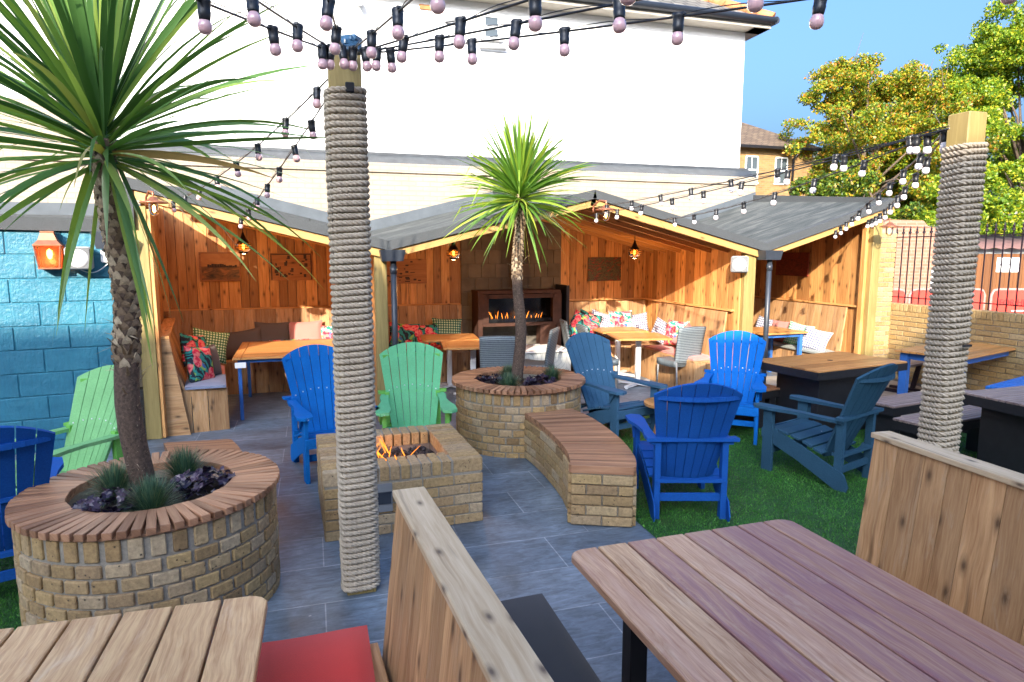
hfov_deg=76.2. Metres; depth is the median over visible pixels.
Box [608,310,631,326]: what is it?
cushion
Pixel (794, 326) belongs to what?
cushion
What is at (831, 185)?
bush
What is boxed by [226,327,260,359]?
cushion
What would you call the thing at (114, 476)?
fescue tuft
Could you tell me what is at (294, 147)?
festoon string
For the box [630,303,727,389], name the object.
built in bench
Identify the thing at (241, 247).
pendant lamp
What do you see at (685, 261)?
timber shelter
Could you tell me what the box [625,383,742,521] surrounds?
adirondack chair
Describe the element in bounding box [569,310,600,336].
cushion
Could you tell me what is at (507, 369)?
fescue tuft
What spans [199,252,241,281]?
framed picture
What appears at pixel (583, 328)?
woven chair
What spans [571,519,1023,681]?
slatted table
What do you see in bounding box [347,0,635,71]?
festoon string
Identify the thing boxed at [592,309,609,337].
cushion
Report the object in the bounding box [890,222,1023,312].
iron railings
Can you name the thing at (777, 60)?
sky
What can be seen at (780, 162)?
window
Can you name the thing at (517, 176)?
cordyline palm
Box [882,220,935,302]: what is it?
red brick wall
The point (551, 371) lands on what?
fescue tuft
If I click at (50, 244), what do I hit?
copper lantern
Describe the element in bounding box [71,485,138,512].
heuchera
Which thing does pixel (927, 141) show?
festoon string
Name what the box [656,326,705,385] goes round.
woven chair
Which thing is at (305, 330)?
cushion
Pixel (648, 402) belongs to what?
round side table
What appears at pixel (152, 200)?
copper wall light
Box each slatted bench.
[874,389,971,438]
[892,405,981,451]
[985,376,1023,388]
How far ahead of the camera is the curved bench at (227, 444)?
5.16 m
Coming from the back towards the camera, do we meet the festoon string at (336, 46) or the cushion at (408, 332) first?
the cushion at (408, 332)
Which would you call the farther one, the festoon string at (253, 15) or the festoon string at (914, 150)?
the festoon string at (914, 150)
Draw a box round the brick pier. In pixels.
[873,230,896,357]
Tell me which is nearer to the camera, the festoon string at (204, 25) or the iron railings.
the festoon string at (204, 25)
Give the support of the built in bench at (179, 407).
on the paving
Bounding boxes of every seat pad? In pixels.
[185,374,225,389]
[187,365,224,376]
[256,625,374,681]
[501,594,600,681]
[644,344,709,360]
[758,339,834,353]
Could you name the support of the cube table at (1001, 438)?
on the artificial turf at (696, 509)
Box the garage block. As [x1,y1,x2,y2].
[972,235,1023,309]
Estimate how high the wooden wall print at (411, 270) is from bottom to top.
0.380 m
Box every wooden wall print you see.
[270,253,312,280]
[387,259,426,283]
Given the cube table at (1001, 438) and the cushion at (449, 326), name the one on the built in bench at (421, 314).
the cushion at (449, 326)
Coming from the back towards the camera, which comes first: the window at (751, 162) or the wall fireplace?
the window at (751, 162)
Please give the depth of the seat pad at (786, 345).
10.34 m
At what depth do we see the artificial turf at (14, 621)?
3.66 m
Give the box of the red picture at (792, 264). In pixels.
[776,252,809,276]
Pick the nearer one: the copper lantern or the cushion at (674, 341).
the copper lantern
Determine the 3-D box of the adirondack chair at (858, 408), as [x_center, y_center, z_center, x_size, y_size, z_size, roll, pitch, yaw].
[2.744,0.658,5.718,0.710,1.070,1.032,-5,9,-35]
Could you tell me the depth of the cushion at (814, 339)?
10.03 m
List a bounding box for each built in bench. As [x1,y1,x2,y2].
[161,318,229,435]
[168,307,331,395]
[388,304,469,384]
[569,300,653,371]
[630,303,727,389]
[753,298,847,357]
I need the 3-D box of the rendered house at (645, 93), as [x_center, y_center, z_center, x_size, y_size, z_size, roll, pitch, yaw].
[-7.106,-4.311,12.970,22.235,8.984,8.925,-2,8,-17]
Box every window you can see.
[480,14,502,41]
[745,155,758,183]
[773,157,787,184]
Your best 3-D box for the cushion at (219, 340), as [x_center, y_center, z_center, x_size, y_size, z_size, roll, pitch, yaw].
[-3.911,0.062,8.458,0.460,0.420,0.137,12,-16,-39]
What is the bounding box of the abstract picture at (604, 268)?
[588,257,620,280]
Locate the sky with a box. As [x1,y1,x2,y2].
[732,0,1023,198]
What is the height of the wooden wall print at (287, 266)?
0.400 m
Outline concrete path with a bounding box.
[751,376,922,415]
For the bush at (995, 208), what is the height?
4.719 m
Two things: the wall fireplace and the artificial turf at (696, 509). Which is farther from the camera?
the wall fireplace
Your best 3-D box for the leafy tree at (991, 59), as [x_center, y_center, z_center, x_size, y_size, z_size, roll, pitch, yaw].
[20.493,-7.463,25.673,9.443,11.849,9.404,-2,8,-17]
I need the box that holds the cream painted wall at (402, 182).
[0,97,757,386]
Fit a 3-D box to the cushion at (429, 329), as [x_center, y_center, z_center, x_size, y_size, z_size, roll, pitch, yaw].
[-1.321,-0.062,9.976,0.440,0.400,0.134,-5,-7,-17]
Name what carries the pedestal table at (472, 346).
on the paving
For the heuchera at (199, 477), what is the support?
on the round brick planter at (222, 544)
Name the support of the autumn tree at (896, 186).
on the road
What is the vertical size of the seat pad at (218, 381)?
0.054 m
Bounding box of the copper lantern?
[32,231,64,268]
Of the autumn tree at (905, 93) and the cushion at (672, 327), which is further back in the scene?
the autumn tree at (905, 93)
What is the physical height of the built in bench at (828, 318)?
1.140 m
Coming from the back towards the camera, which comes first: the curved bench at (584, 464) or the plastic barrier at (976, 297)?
the plastic barrier at (976, 297)
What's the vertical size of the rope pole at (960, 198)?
2.735 m
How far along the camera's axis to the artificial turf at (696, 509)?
5.16 m
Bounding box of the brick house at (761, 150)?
[739,122,824,195]
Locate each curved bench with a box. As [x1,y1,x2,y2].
[164,439,240,454]
[524,408,636,526]
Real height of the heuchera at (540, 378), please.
0.150 m
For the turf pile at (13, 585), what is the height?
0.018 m
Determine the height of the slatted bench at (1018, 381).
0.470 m
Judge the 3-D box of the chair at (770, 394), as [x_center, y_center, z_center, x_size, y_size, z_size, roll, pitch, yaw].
[2.672,0.705,7.689,0.400,0.450,0.893,-4,9,-26]
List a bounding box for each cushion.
[179,333,206,366]
[184,346,214,382]
[193,327,229,363]
[194,344,221,374]
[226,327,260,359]
[254,322,289,340]
[289,320,321,339]
[321,326,332,338]
[389,322,419,351]
[418,324,440,348]
[432,318,461,333]
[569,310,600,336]
[580,309,602,333]
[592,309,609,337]
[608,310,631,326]
[632,312,648,330]
[651,317,666,344]
[663,319,689,344]
[672,322,691,344]
[755,315,772,326]
[768,319,795,341]
[782,321,814,344]
[802,326,832,350]
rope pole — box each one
[323,34,380,595]
[917,111,988,452]
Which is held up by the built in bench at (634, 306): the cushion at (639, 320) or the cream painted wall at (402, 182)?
the cushion at (639, 320)
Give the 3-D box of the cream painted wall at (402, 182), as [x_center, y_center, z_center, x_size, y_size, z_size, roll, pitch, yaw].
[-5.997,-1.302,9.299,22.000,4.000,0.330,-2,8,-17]
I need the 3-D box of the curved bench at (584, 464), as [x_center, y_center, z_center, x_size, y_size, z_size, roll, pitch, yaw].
[0.565,1.003,5.496,0.614,0.446,1.820,-1,8,-11]
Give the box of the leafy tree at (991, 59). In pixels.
[871,0,1023,206]
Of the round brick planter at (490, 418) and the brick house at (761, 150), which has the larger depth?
the brick house at (761, 150)
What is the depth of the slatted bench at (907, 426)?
6.01 m
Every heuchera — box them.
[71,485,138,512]
[170,466,235,499]
[474,373,502,383]
[523,373,556,385]
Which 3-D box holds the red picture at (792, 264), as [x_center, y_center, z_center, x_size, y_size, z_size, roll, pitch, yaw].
[4.713,-1.294,10.995,0.020,0.390,0.770,-2,8,-17]
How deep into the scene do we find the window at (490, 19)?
10.66 m
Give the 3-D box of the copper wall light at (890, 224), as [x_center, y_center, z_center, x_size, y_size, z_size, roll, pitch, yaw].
[5.161,-1.583,9.074,0.260,0.256,0.458,-2,8,-17]
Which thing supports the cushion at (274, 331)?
on the seat pad
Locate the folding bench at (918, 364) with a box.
[884,359,924,392]
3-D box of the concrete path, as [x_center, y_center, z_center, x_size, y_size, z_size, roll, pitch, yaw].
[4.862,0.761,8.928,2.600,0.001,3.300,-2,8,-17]
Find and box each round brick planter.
[5,449,279,632]
[452,366,585,457]
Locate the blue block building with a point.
(40, 372)
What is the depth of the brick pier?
10.04 m
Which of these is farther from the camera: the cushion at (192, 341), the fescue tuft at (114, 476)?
the cushion at (192, 341)
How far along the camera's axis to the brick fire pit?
4.71 m
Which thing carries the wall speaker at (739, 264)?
attached to the timber shelter
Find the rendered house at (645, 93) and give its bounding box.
[0,0,779,176]
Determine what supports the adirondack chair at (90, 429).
on the paving
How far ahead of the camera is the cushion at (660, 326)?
10.38 m
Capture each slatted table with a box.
[0,596,267,681]
[232,339,333,419]
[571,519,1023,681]
[752,326,807,372]
[894,342,1015,393]
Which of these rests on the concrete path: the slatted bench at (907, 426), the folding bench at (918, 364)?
the folding bench at (918, 364)
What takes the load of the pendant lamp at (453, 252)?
hanging from the timber shelter
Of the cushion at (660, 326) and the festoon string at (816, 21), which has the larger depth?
the cushion at (660, 326)
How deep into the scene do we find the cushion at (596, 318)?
10.67 m
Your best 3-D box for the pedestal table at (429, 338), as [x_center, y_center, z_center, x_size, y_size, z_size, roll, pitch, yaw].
[-0.908,0.312,9.488,0.798,0.750,0.720,-1,8,-11]
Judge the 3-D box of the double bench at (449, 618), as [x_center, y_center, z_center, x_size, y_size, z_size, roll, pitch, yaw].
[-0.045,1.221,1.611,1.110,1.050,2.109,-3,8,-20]
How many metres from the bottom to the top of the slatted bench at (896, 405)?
0.450 m
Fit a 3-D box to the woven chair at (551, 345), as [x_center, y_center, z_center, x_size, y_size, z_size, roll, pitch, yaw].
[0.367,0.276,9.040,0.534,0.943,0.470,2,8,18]
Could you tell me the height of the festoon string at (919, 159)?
0.532 m
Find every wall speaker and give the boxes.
[64,247,93,269]
[731,256,748,272]
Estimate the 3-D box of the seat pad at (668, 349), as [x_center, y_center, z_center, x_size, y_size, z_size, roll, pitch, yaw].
[2.473,0.153,9.747,0.370,0.054,1.400,-2,8,-17]
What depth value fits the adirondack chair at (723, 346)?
7.34 m
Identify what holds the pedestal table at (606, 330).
on the paving
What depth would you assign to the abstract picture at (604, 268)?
11.10 m
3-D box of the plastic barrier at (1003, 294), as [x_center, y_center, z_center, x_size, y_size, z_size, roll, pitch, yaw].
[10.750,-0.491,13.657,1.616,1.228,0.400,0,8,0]
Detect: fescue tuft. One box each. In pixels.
[74,459,136,509]
[113,471,189,511]
[154,445,213,487]
[496,373,521,385]
[497,363,523,379]
[539,364,563,382]
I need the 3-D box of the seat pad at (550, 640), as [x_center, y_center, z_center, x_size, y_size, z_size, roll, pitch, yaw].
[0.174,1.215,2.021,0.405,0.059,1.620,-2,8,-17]
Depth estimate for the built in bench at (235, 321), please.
9.28 m
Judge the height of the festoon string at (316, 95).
0.524 m
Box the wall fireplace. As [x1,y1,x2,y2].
[471,227,569,368]
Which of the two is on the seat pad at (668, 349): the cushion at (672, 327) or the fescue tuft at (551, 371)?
the cushion at (672, 327)
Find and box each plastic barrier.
[892,288,906,302]
[907,288,985,309]
[989,288,1023,312]
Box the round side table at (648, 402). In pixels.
[644,397,679,434]
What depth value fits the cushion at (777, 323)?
10.88 m
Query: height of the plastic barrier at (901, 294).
1.228 m
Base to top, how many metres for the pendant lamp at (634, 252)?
0.450 m
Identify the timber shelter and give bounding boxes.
[123,177,894,439]
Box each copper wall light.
[138,190,167,215]
[592,200,615,220]
[872,218,900,235]
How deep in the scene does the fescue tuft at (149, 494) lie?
3.42 m
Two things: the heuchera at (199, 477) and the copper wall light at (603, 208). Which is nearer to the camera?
the heuchera at (199, 477)
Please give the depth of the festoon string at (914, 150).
4.90 m
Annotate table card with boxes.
[235,362,245,367]
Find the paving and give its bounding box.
[4,368,776,681]
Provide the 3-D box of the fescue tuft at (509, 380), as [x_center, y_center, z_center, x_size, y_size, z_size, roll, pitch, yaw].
[-0.032,0.419,6.505,0.413,0.238,0.402,-2,8,-17]
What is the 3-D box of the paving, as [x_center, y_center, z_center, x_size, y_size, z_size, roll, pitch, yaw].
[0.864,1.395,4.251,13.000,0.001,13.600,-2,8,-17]
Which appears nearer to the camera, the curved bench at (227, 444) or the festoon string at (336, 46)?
the festoon string at (336, 46)
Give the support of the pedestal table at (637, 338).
on the paving
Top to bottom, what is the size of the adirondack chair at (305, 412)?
1.070 m
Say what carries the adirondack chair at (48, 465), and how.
on the artificial turf at (14, 621)
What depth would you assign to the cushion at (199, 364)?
7.27 m
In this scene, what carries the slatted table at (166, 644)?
on the paving
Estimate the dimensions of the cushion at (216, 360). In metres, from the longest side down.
0.400 x 0.400 x 0.135 m
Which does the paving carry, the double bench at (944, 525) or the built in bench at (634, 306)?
the built in bench at (634, 306)
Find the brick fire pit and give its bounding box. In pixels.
[316,423,482,541]
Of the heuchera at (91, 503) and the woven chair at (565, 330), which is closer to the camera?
the heuchera at (91, 503)
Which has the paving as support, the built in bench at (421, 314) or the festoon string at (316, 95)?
the built in bench at (421, 314)
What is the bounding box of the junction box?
[100,249,106,262]
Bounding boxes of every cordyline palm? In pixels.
[0,0,327,490]
[436,104,604,383]
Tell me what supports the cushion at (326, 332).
on the seat pad
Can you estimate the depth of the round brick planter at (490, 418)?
6.31 m
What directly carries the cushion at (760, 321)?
on the seat pad at (786, 345)
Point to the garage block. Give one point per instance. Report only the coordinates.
(1005, 262)
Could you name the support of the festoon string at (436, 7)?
hanging from the rope pole at (345, 112)
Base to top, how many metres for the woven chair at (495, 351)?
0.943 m
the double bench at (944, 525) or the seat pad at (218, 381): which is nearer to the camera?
the double bench at (944, 525)
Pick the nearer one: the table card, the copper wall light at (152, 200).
the copper wall light at (152, 200)
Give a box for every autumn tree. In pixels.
[778,39,1003,216]
[838,146,939,208]
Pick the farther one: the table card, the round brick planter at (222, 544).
the table card
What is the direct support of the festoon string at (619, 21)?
hanging from the rope pole at (345, 112)
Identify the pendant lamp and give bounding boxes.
[234,228,251,253]
[446,242,460,259]
[628,238,641,258]
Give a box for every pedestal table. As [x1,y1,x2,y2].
[420,333,478,387]
[441,340,479,395]
[592,326,648,377]
[607,332,671,388]
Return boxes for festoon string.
[171,76,327,212]
[196,0,327,69]
[238,100,323,228]
[246,0,334,69]
[319,0,348,69]
[347,0,444,70]
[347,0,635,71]
[357,0,763,70]
[358,0,1016,72]
[589,126,948,222]
[598,125,948,213]
[660,126,947,226]
[833,130,946,238]
[865,125,949,227]
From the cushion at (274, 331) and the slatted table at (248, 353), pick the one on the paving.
the slatted table at (248, 353)
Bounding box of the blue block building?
[0,202,173,454]
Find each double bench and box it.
[370,486,553,681]
[856,431,1023,645]
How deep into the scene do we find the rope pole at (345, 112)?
3.55 m
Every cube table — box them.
[753,351,907,431]
[963,386,1023,473]
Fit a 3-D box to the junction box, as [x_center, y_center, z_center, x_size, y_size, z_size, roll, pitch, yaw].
[-3.988,-0.841,6.470,0.140,0.130,0.070,-4,8,-25]
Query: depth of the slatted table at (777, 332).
10.11 m
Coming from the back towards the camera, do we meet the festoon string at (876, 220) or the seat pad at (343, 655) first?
the festoon string at (876, 220)
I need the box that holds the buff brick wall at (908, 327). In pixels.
[887,302,1023,389]
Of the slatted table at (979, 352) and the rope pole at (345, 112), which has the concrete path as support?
the slatted table at (979, 352)
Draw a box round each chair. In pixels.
[0,426,63,582]
[15,365,122,494]
[282,344,379,483]
[376,342,456,428]
[479,336,514,367]
[524,327,559,366]
[559,319,569,347]
[565,332,667,436]
[576,323,618,388]
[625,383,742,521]
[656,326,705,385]
[694,331,766,444]
[700,375,779,428]
[753,363,897,492]
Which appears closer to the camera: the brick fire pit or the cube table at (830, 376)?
the brick fire pit
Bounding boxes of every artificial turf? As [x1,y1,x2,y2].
[0,556,21,629]
[604,415,976,554]
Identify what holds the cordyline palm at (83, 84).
in the round brick planter at (222, 544)
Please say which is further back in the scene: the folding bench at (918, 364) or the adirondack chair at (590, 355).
the folding bench at (918, 364)
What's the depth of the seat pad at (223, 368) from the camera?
8.11 m
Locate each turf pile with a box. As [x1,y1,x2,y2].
[0,556,20,630]
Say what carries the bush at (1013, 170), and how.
on the road
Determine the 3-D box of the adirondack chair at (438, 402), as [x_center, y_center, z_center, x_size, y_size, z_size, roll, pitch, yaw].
[-0.916,0.605,6.114,0.710,1.070,1.032,-1,8,-11]
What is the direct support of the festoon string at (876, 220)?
hanging from the rope pole at (960, 198)
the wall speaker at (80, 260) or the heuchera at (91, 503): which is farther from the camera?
the wall speaker at (80, 260)
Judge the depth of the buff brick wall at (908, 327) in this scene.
8.78 m
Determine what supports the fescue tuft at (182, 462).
in the round brick planter at (222, 544)
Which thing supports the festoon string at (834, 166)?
hanging from the rope pole at (960, 198)

